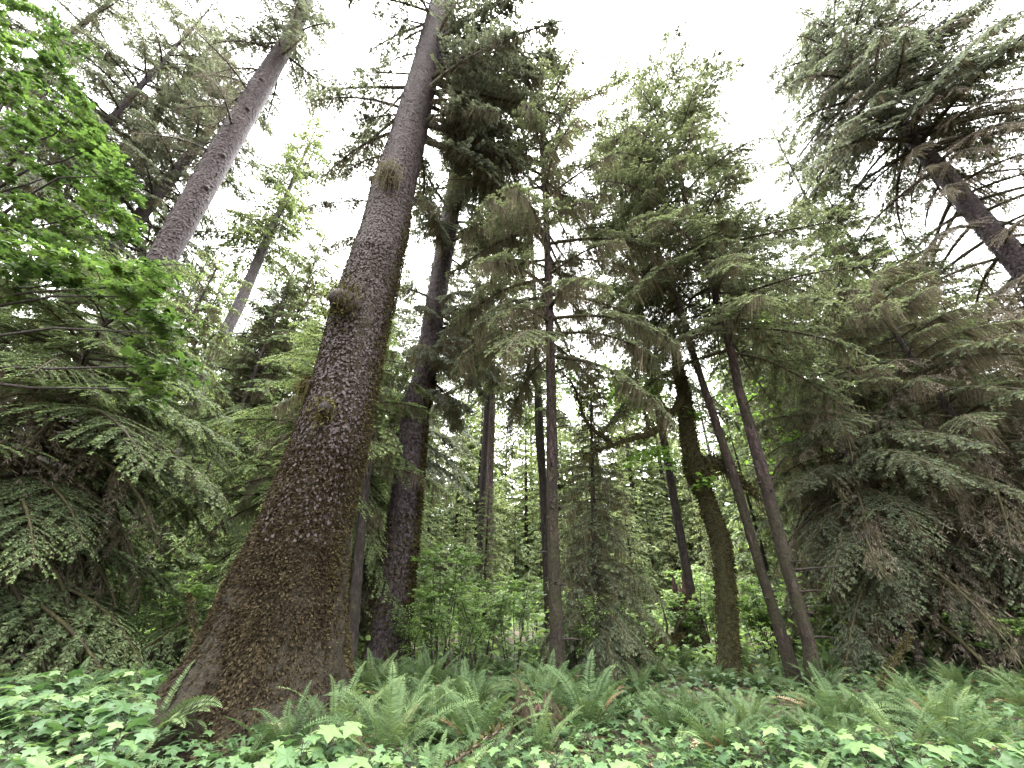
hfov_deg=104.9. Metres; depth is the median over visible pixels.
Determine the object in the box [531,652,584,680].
sword fern
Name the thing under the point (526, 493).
hemlock tree
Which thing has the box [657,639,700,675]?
sword fern
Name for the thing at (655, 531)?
hemlock tree
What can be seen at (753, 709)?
sword fern
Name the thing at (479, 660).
sword fern
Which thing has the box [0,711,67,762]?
leafy plant
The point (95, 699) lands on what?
leafy plant
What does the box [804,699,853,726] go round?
sword fern
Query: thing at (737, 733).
sword fern
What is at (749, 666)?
sword fern
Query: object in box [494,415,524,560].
hemlock tree
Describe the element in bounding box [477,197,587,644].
hemlock tree
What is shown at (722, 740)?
sword fern
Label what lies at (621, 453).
hemlock tree
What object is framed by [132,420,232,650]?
hemlock tree
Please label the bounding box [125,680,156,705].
leafy plant
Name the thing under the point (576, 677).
sword fern
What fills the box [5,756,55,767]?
leafy plant
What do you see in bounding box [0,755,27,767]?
leafy plant
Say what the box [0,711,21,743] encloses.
leafy plant
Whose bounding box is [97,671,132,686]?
leafy plant
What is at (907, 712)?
sword fern
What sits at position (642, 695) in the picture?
sword fern
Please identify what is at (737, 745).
leafy plant
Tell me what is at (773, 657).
sword fern
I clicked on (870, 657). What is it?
sword fern
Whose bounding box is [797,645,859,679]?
sword fern
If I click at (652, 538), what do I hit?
hemlock tree
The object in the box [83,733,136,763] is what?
leafy plant
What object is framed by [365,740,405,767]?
leafy plant
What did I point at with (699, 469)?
maple tree
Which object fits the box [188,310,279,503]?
spruce tree
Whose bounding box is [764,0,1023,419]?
spruce tree
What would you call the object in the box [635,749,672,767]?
leafy plant
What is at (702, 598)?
vine maple
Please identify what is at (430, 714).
sword fern
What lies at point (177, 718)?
sword fern
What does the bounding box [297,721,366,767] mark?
leafy plant
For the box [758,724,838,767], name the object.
sword fern
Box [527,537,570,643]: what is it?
hemlock tree
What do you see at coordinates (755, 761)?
leafy plant
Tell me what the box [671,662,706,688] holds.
sword fern
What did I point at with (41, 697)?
leafy plant
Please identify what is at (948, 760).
leafy plant
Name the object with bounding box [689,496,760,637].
hemlock tree
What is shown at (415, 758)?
sword fern
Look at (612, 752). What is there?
sword fern
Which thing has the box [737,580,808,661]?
vine maple
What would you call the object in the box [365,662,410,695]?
sword fern
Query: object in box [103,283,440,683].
hemlock tree
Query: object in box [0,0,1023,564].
sky
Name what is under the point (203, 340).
hemlock tree
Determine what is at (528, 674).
sword fern
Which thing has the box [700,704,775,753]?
sword fern
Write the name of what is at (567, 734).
sword fern
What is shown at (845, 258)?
hemlock tree
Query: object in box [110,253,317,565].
hemlock tree
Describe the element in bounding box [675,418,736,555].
hemlock tree
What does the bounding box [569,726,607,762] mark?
leafy plant
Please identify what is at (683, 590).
tree stump
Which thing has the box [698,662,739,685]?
sword fern
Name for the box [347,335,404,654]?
hemlock tree
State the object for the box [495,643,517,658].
sword fern
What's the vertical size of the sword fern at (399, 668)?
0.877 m
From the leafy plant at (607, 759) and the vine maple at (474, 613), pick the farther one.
the vine maple at (474, 613)
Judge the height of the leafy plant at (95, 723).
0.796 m
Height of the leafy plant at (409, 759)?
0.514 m
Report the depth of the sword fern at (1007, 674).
8.38 m
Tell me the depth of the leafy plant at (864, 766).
3.80 m
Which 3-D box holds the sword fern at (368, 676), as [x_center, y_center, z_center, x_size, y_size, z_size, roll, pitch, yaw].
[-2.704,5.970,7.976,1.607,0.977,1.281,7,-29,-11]
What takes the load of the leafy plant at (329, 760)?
on the ground at (608, 743)
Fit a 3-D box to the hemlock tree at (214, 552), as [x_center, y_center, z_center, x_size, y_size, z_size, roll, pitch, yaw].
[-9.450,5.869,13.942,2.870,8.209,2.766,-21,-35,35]
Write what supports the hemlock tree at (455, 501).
on the ground at (608, 743)
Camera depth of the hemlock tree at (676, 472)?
40.71 m
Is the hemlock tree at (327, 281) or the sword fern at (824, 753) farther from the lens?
the hemlock tree at (327, 281)
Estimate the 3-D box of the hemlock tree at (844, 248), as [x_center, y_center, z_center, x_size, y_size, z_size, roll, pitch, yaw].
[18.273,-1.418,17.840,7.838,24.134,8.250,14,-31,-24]
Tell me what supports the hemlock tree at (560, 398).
on the ground at (608, 743)
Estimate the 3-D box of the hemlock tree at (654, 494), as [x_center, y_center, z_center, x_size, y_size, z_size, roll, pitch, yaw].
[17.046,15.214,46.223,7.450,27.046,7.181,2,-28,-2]
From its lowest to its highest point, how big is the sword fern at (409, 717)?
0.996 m
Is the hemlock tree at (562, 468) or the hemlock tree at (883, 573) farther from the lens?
the hemlock tree at (562, 468)
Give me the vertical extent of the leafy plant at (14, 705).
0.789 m
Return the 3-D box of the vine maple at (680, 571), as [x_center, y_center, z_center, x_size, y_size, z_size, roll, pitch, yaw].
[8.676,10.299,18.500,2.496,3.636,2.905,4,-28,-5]
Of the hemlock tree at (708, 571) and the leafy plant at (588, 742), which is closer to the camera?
the leafy plant at (588, 742)
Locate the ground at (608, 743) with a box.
[9,608,1023,767]
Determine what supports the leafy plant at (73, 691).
on the ground at (608, 743)
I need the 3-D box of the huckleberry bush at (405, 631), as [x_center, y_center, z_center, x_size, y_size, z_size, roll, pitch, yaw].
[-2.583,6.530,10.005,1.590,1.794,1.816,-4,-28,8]
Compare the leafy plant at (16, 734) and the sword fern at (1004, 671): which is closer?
the leafy plant at (16, 734)
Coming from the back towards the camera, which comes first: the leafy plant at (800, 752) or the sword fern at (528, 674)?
the sword fern at (528, 674)
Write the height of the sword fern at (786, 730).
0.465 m
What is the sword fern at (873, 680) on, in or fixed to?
on the ground at (608, 743)
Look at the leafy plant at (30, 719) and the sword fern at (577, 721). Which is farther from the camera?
the sword fern at (577, 721)
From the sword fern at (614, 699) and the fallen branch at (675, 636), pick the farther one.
the fallen branch at (675, 636)
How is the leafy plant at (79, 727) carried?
on the ground at (608, 743)
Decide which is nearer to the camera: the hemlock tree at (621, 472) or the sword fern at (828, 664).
the sword fern at (828, 664)
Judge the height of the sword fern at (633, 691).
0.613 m
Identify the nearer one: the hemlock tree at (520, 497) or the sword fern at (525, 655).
the sword fern at (525, 655)
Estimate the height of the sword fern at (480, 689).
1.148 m
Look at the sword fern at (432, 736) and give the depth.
4.59 m
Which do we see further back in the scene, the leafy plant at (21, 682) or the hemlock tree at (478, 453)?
the hemlock tree at (478, 453)
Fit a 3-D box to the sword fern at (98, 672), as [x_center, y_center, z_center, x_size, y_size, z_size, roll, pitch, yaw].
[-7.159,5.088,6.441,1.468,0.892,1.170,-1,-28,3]
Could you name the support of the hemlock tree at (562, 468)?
on the ground at (608, 743)
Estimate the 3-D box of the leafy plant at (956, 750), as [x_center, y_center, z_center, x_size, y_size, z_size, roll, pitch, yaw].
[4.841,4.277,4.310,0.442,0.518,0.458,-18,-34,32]
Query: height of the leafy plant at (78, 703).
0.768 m
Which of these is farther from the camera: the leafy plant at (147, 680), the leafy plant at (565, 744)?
the leafy plant at (147, 680)
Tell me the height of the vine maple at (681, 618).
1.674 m
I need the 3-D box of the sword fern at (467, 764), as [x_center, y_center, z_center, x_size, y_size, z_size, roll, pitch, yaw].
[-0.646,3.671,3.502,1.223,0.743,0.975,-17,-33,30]
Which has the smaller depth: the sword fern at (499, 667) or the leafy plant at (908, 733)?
the leafy plant at (908, 733)
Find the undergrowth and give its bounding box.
[63,570,1023,675]
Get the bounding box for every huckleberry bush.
[30,609,98,669]
[43,604,143,672]
[74,627,139,665]
[108,580,187,679]
[388,601,445,670]
[419,595,497,681]
[510,596,543,643]
[547,595,610,681]
[660,602,707,661]
[856,595,918,667]
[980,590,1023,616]
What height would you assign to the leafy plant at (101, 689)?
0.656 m
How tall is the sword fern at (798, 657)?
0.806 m
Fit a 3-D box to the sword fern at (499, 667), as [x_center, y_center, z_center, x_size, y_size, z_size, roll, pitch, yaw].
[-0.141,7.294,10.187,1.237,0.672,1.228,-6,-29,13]
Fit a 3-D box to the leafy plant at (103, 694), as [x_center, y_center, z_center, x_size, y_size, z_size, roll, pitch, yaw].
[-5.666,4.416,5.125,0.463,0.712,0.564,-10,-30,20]
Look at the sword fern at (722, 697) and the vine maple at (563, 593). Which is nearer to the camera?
the sword fern at (722, 697)
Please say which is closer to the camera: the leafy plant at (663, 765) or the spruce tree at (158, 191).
the leafy plant at (663, 765)
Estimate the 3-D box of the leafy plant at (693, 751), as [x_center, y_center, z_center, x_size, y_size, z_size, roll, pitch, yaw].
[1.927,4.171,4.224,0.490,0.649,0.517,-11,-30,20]
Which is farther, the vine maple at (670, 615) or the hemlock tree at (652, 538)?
the hemlock tree at (652, 538)
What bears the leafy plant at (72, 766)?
on the ground at (608, 743)
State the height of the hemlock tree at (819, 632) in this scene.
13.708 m
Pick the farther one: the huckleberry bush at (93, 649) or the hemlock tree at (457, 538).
the hemlock tree at (457, 538)
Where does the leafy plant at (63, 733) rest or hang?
on the ground at (608, 743)
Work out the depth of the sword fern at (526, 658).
11.44 m
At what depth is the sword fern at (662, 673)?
9.69 m
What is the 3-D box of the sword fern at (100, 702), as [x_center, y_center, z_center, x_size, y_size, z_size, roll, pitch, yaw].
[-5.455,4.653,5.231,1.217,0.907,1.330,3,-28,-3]
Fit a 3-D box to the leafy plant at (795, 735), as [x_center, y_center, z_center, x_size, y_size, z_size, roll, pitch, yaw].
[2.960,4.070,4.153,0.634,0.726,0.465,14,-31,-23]
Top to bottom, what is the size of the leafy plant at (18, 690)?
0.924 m
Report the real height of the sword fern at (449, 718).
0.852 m
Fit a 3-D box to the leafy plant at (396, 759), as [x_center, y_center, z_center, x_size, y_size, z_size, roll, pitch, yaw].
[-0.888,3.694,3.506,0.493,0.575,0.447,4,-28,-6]
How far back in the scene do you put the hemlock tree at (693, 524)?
34.34 m
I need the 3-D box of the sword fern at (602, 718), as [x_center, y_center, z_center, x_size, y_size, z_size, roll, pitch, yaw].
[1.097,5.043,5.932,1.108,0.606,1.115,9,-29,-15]
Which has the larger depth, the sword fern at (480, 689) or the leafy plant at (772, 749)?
the sword fern at (480, 689)
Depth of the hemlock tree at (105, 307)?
36.39 m
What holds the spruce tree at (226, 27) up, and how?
on the ground at (608, 743)
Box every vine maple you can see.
[69,566,186,657]
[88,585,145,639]
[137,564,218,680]
[406,535,485,669]
[412,603,455,654]
[415,595,463,655]
[446,586,486,646]
[448,578,517,666]
[470,573,545,672]
[496,590,519,637]
[530,580,570,613]
[562,586,607,661]
[618,598,679,659]
[658,577,715,653]
[663,565,715,640]
[663,614,710,644]
[664,571,717,646]
[712,574,786,662]
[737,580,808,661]
[807,591,882,656]
[890,584,981,677]
[942,599,1023,672]
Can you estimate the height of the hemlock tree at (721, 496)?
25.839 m
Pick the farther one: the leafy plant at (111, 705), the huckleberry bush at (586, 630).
the huckleberry bush at (586, 630)
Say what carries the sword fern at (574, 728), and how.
on the ground at (608, 743)
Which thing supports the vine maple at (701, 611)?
on the ground at (608, 743)
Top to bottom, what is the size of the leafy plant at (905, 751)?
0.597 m
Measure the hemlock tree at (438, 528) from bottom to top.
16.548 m
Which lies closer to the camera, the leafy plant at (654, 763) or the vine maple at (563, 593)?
the leafy plant at (654, 763)
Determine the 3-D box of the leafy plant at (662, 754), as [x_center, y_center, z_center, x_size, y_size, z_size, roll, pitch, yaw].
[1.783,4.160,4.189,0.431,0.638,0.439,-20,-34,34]
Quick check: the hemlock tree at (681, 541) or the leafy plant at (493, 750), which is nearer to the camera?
the leafy plant at (493, 750)
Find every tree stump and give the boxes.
[502,685,575,759]
[670,572,716,662]
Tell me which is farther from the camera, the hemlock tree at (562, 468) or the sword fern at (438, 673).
the hemlock tree at (562, 468)
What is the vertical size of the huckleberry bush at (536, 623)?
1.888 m
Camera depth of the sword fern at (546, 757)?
4.43 m
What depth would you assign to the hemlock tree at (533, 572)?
33.61 m
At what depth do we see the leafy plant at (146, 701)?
5.07 m
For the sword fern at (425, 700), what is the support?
on the ground at (608, 743)
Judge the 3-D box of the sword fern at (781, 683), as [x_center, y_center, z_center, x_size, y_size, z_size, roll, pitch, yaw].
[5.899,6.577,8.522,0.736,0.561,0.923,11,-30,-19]
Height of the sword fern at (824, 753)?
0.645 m
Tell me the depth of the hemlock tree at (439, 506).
47.07 m
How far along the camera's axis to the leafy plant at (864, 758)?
4.26 m
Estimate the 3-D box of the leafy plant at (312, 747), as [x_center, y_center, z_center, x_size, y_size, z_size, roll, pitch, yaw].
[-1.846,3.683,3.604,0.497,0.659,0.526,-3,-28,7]
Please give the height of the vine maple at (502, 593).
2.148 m
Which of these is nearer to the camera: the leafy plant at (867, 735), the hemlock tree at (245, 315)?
the leafy plant at (867, 735)
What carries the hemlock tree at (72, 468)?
on the ground at (608, 743)
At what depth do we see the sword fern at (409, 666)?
8.05 m
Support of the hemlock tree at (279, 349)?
on the ground at (608, 743)
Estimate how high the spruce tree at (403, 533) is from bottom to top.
33.809 m
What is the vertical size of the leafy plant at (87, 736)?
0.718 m
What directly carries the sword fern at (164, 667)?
on the ground at (608, 743)
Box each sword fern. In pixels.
[10,658,139,710]
[11,680,112,737]
[14,663,79,682]
[35,660,131,700]
[52,661,170,718]
[67,660,222,756]
[71,690,160,738]
[83,734,183,767]
[87,666,157,708]
[144,656,177,691]
[155,660,170,688]
[190,716,293,767]
[220,680,359,765]
[279,661,406,759]
[301,662,476,766]
[352,647,411,699]
[357,646,428,687]
[357,665,455,746]
[360,663,436,716]
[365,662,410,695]
[374,688,451,738]
[375,674,432,699]
[385,730,492,767]
[388,738,480,767]
[390,728,438,762]
[396,644,468,692]
[396,692,436,739]
[397,652,446,695]
[399,683,465,752]
[400,678,551,760]
[408,676,468,712]
[410,688,490,758]
[424,660,509,722]
[427,656,510,698]
[430,665,487,699]
[441,715,534,767]
[448,635,481,662]
[457,652,505,679]
[457,656,494,673]
[466,694,509,716]
[470,684,508,721]
[482,653,526,679]
[489,669,527,703]
[492,662,577,723]
[494,692,584,767]
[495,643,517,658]
[495,661,564,714]
[502,649,594,719]
[510,641,534,656]
[513,650,537,666]
[516,650,655,746]
[520,633,566,669]
[520,636,546,654]
[522,713,588,767]
[526,645,580,674]
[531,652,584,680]
[533,749,574,767]
[540,703,587,753]
[551,721,606,752]
[560,694,615,740]
[568,667,605,696]
[576,740,651,767]
[582,683,655,740]
[599,706,625,728]
[611,643,644,678]
[614,662,673,704]
[617,682,644,703]
[626,662,660,687]
[627,689,708,752]
[631,684,674,715]
[633,683,660,704]
[637,653,688,684]
[639,656,679,680]
[640,723,708,765]
[642,682,723,741]
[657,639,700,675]
[661,641,709,681]
[663,689,780,767]
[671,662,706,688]
[671,689,715,714]
[674,744,745,767]
[688,697,725,730]
[694,661,735,691]
[697,683,735,712]
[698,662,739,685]
[700,687,802,744]
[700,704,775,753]
[704,722,761,767]
[709,667,739,693]
[715,683,790,735]
[730,660,797,696]
[738,665,784,695]
[740,637,774,677]
[749,647,802,677]
[749,751,838,767]
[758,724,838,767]
[759,697,855,745]
[759,712,816,744]
[765,670,800,696]
[767,661,912,733]
[776,687,839,718]
[777,656,858,696]
[779,642,826,662]
[786,704,869,746]
[792,631,850,660]
[794,719,899,767]
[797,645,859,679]
[802,704,840,736]
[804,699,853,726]
[805,712,885,753]
[814,684,909,733]
[823,682,906,738]
[827,689,967,762]
[832,645,900,678]
[837,715,912,753]
[841,657,878,680]
[843,674,927,731]
[852,669,918,699]
[858,652,896,677]
[866,664,1016,762]
[868,666,956,706]
[873,695,929,730]
[875,697,1019,767]
[883,649,935,671]
[883,678,954,706]
[895,660,923,681]
[899,669,936,687]
[913,658,954,682]
[916,666,964,689]
[917,672,1018,723]
[917,691,1023,759]
[918,658,971,679]
[922,657,1003,693]
[973,663,1023,699]
[976,672,1023,709]
[978,671,1023,713]
[982,665,1023,699]
[985,714,1023,741]
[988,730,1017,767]
[989,663,1023,683]
[989,668,1021,682]
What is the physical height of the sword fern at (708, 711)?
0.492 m
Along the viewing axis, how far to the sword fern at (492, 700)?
6.72 m
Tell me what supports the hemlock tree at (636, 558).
on the ground at (608, 743)
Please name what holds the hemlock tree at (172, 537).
on the ground at (608, 743)
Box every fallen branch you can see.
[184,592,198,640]
[443,721,506,767]
[618,604,686,665]
[872,631,920,695]
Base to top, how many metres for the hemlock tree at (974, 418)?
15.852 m
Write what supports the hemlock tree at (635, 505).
on the ground at (608, 743)
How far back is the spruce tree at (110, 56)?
26.69 m
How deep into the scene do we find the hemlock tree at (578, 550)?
21.55 m
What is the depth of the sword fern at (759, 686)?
8.61 m
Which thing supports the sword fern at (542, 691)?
on the ground at (608, 743)
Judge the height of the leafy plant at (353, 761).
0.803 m
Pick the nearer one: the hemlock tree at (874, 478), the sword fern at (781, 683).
the sword fern at (781, 683)
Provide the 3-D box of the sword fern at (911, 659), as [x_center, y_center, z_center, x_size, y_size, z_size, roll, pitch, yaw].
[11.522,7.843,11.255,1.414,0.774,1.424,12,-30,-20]
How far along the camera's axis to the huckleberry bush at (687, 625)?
12.57 m
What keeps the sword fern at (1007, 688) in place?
on the ground at (608, 743)
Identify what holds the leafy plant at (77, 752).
on the ground at (608, 743)
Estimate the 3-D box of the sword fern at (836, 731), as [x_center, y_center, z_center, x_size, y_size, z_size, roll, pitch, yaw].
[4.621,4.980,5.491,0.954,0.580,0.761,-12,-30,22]
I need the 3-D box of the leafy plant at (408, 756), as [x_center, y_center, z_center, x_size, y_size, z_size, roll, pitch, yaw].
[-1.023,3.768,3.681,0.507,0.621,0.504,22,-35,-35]
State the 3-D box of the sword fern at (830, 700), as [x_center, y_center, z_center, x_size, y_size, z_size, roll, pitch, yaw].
[5.283,5.073,6.234,1.804,0.987,1.817,0,-28,1]
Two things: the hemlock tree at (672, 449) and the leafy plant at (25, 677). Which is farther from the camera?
the hemlock tree at (672, 449)
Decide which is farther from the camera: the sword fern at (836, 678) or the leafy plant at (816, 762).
the sword fern at (836, 678)
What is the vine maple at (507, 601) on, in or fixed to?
on the ground at (608, 743)
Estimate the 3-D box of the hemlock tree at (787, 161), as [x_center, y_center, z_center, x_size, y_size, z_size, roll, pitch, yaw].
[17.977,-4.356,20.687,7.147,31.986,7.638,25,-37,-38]
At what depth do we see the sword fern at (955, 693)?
6.82 m
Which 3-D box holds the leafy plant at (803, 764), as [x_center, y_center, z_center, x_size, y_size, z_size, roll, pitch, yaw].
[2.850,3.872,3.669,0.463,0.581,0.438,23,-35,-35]
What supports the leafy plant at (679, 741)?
on the ground at (608, 743)
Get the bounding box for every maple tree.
[0,0,230,413]
[555,298,930,686]
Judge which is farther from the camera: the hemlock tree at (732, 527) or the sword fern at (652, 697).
the hemlock tree at (732, 527)
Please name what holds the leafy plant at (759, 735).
on the ground at (608, 743)
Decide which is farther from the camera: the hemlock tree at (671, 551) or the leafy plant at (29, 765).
the hemlock tree at (671, 551)
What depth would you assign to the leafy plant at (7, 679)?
5.66 m
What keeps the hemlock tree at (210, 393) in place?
on the ground at (608, 743)
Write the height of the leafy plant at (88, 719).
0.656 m
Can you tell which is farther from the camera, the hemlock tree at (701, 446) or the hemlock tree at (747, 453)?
the hemlock tree at (701, 446)
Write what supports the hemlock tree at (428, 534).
on the ground at (608, 743)
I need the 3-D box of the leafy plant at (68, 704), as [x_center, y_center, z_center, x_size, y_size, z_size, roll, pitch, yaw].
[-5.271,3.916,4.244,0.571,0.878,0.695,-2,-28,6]
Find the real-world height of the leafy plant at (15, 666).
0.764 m
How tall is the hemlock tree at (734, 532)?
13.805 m
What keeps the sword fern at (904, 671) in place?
on the ground at (608, 743)
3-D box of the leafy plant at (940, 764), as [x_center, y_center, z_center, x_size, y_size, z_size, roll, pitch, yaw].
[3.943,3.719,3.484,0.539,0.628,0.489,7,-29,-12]
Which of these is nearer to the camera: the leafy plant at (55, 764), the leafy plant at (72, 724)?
the leafy plant at (55, 764)
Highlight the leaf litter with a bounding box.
[59,664,1021,767]
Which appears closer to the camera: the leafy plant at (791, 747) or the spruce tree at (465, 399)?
the leafy plant at (791, 747)
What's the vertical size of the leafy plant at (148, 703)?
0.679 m
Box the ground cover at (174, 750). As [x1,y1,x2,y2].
[0,638,1023,767]
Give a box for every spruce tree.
[0,0,174,220]
[0,0,236,278]
[0,0,248,315]
[0,30,282,428]
[8,0,344,556]
[62,0,570,767]
[147,113,332,566]
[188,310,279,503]
[347,253,421,591]
[358,46,524,674]
[374,245,481,507]
[425,382,483,569]
[445,206,544,639]
[500,393,546,551]
[686,373,750,549]
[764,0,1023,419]
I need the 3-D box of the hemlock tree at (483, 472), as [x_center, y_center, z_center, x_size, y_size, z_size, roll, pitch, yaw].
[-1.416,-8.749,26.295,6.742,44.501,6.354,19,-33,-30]
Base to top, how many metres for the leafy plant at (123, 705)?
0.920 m
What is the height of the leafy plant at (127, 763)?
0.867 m
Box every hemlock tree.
[0,228,244,696]
[0,249,254,676]
[0,333,135,586]
[3,219,162,472]
[4,288,182,478]
[15,245,231,538]
[76,264,239,605]
[90,437,210,653]
[97,320,237,586]
[100,304,262,576]
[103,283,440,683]
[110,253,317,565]
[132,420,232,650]
[156,411,255,626]
[158,396,279,640]
[172,276,324,547]
[173,439,283,649]
[178,220,339,582]
[189,395,272,576]
[233,265,342,548]
[290,309,399,539]
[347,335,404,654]
[349,285,455,681]
[377,410,447,603]
[411,500,432,646]
[415,447,452,602]
[416,477,438,625]
[421,439,449,586]
[421,514,452,618]
[430,122,561,638]
[431,399,478,605]
[436,442,478,579]
[438,383,516,602]
[439,35,684,693]
[441,497,475,603]
[441,508,482,631]
[448,388,517,553]
[456,487,509,650]
[467,485,514,619]
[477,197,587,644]
[493,476,517,589]
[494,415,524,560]
[495,408,540,599]
[499,502,532,619]
[508,460,538,606]
[517,364,572,610]
[520,464,562,620]
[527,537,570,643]
[532,427,580,612]
[535,393,671,695]
[545,405,589,582]
[558,419,609,570]
[559,518,572,591]
[561,503,591,613]
[563,389,641,586]
[563,400,602,547]
[571,442,614,558]
[572,98,804,690]
[572,449,622,608]
[578,88,742,595]
[585,16,882,698]
[598,359,683,597]
[604,402,642,505]
[606,424,657,560]
[606,463,665,618]
[610,502,663,643]
[612,408,654,527]
[624,520,661,637]
[631,372,704,587]
[632,416,682,561]
[633,482,673,619]
[641,360,721,535]
[644,422,700,595]
[650,504,696,620]
[669,72,868,639]
[670,457,744,620]
[673,445,752,614]
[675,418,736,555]
[679,425,736,536]
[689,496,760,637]
[698,232,819,574]
[700,544,751,647]
[703,393,769,596]
[715,345,800,563]
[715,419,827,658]
[716,471,742,570]
[719,297,866,622]
[725,491,778,620]
[738,260,1023,690]
[743,348,997,672]
[749,277,844,512]
[761,121,1022,500]
[791,359,941,655]
[792,337,936,640]
[796,248,856,380]
[802,178,1023,555]
[804,257,1023,681]
[810,235,997,381]
[811,310,914,514]
[867,331,1021,600]
[875,223,1017,553]
[944,251,1023,382]
[968,274,1023,555]
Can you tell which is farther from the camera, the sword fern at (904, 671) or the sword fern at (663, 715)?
the sword fern at (904, 671)
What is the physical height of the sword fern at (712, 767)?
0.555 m
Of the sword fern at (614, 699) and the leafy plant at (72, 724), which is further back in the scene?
the sword fern at (614, 699)
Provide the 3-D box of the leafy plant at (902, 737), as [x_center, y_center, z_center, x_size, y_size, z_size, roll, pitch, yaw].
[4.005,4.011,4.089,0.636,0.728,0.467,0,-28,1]
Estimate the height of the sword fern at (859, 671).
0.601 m
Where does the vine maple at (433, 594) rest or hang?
on the ground at (608, 743)
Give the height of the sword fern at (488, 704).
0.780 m
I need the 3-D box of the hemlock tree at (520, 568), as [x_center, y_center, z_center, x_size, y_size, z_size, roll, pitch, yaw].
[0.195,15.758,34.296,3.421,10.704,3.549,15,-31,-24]
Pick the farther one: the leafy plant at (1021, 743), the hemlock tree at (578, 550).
the hemlock tree at (578, 550)
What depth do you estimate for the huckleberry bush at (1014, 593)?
10.16 m
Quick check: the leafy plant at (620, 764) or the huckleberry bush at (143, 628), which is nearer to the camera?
the leafy plant at (620, 764)
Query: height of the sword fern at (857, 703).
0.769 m
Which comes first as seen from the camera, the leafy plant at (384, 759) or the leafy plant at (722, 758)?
the leafy plant at (384, 759)
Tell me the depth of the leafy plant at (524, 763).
3.76 m
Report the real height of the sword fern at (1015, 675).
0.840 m
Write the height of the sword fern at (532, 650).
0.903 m
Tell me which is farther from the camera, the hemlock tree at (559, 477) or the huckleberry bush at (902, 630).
the hemlock tree at (559, 477)
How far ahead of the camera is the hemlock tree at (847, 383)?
29.61 m
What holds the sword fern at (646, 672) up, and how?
on the ground at (608, 743)
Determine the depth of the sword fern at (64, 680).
5.85 m
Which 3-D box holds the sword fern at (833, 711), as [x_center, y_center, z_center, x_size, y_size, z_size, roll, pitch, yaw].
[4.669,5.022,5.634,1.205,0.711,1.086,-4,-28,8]
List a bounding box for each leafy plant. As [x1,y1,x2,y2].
[0,673,49,695]
[0,676,34,695]
[0,677,12,693]
[0,685,29,734]
[0,695,26,741]
[0,695,77,754]
[0,699,31,738]
[0,701,19,726]
[0,708,60,760]
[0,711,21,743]
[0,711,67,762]
[0,724,19,747]
[0,740,44,762]
[0,744,40,767]
[0,747,31,762]
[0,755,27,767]
[1,672,24,695]
[1,682,54,725]
[1,711,31,746]
[1,719,75,761]
[4,740,33,756]
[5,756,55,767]
[7,660,44,695]
[8,709,71,747]
[15,693,60,729]
[19,668,84,711]
[19,762,35,767]
[24,692,91,739]
[25,706,89,764]
[30,693,101,740]
[33,728,104,767]
[41,676,85,696]
[43,704,84,737]
[45,704,91,738]
[45,756,110,767]
[45,759,79,767]
[52,694,116,764]
[55,730,116,767]
[57,674,92,703]
[61,751,136,767]
[63,687,112,744]
[64,701,102,733]
[70,686,107,712]
[71,703,133,756]
[74,714,156,767]
[77,712,126,743]
[79,693,160,761]
[81,700,147,761]
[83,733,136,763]
[88,712,138,764]
[92,668,120,687]
[96,702,157,741]
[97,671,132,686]
[97,678,131,695]
[103,669,156,702]
[108,668,129,675]
[120,699,150,732]
[124,670,166,695]
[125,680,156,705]
[133,667,161,694]
[229,757,277,767]
[257,733,306,760]
[273,724,343,767]
[294,742,327,767]
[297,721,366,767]
[300,755,371,767]
[304,733,359,766]
[306,758,336,767]
[314,734,349,762]
[324,746,353,759]
[335,736,385,767]
[359,739,393,767]
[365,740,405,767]
[378,754,408,767]
[379,757,412,767]
[386,738,429,767]
[389,755,432,766]
[393,763,433,767]
[416,761,429,767]
[467,760,479,767]
[479,735,523,767]
[515,753,541,767]
[529,728,577,767]
[535,755,577,767]
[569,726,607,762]
[571,750,604,767]
[586,759,637,767]
[593,744,620,764]
[594,755,614,767]
[599,713,637,760]
[604,735,649,767]
[607,742,635,761]
[619,747,673,767]
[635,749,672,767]
[656,735,700,767]
[672,737,711,766]
[673,757,702,767]
[674,730,708,767]
[700,749,736,767]
[724,725,764,767]
[738,756,767,767]
[740,746,787,767]
[751,727,782,766]
[755,725,813,767]
[755,742,786,767]
[762,734,813,766]
[763,736,804,766]
[778,741,809,758]
[788,757,817,767]
[797,724,841,766]
[806,747,835,766]
[816,729,860,767]
[830,731,875,767]
[838,728,895,766]
[839,739,887,767]
[843,760,890,767]
[850,751,887,767]
[854,723,924,767]
[866,737,902,764]
[869,731,917,767]
[882,722,942,757]
[898,740,944,767]
[899,743,952,767]
[917,756,957,767]
[918,741,977,767]
[918,743,976,767]
[934,745,970,767]
[956,737,998,767]
[978,742,1023,767]
[998,747,1023,767]
[1001,732,1023,756]
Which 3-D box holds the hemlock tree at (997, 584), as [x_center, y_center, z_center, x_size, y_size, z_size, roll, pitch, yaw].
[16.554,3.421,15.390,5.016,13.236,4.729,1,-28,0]
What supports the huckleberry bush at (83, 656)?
on the ground at (608, 743)
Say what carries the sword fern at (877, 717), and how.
on the ground at (608, 743)
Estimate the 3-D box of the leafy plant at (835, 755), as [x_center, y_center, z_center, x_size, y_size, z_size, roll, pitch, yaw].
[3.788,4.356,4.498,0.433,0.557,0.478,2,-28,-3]
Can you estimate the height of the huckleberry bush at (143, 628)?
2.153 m
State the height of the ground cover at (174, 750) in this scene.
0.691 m
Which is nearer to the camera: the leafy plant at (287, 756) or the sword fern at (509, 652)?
the leafy plant at (287, 756)
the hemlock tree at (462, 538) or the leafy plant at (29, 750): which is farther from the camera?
the hemlock tree at (462, 538)
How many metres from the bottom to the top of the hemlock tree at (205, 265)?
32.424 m
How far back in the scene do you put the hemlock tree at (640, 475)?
41.14 m
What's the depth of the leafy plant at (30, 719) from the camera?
4.39 m

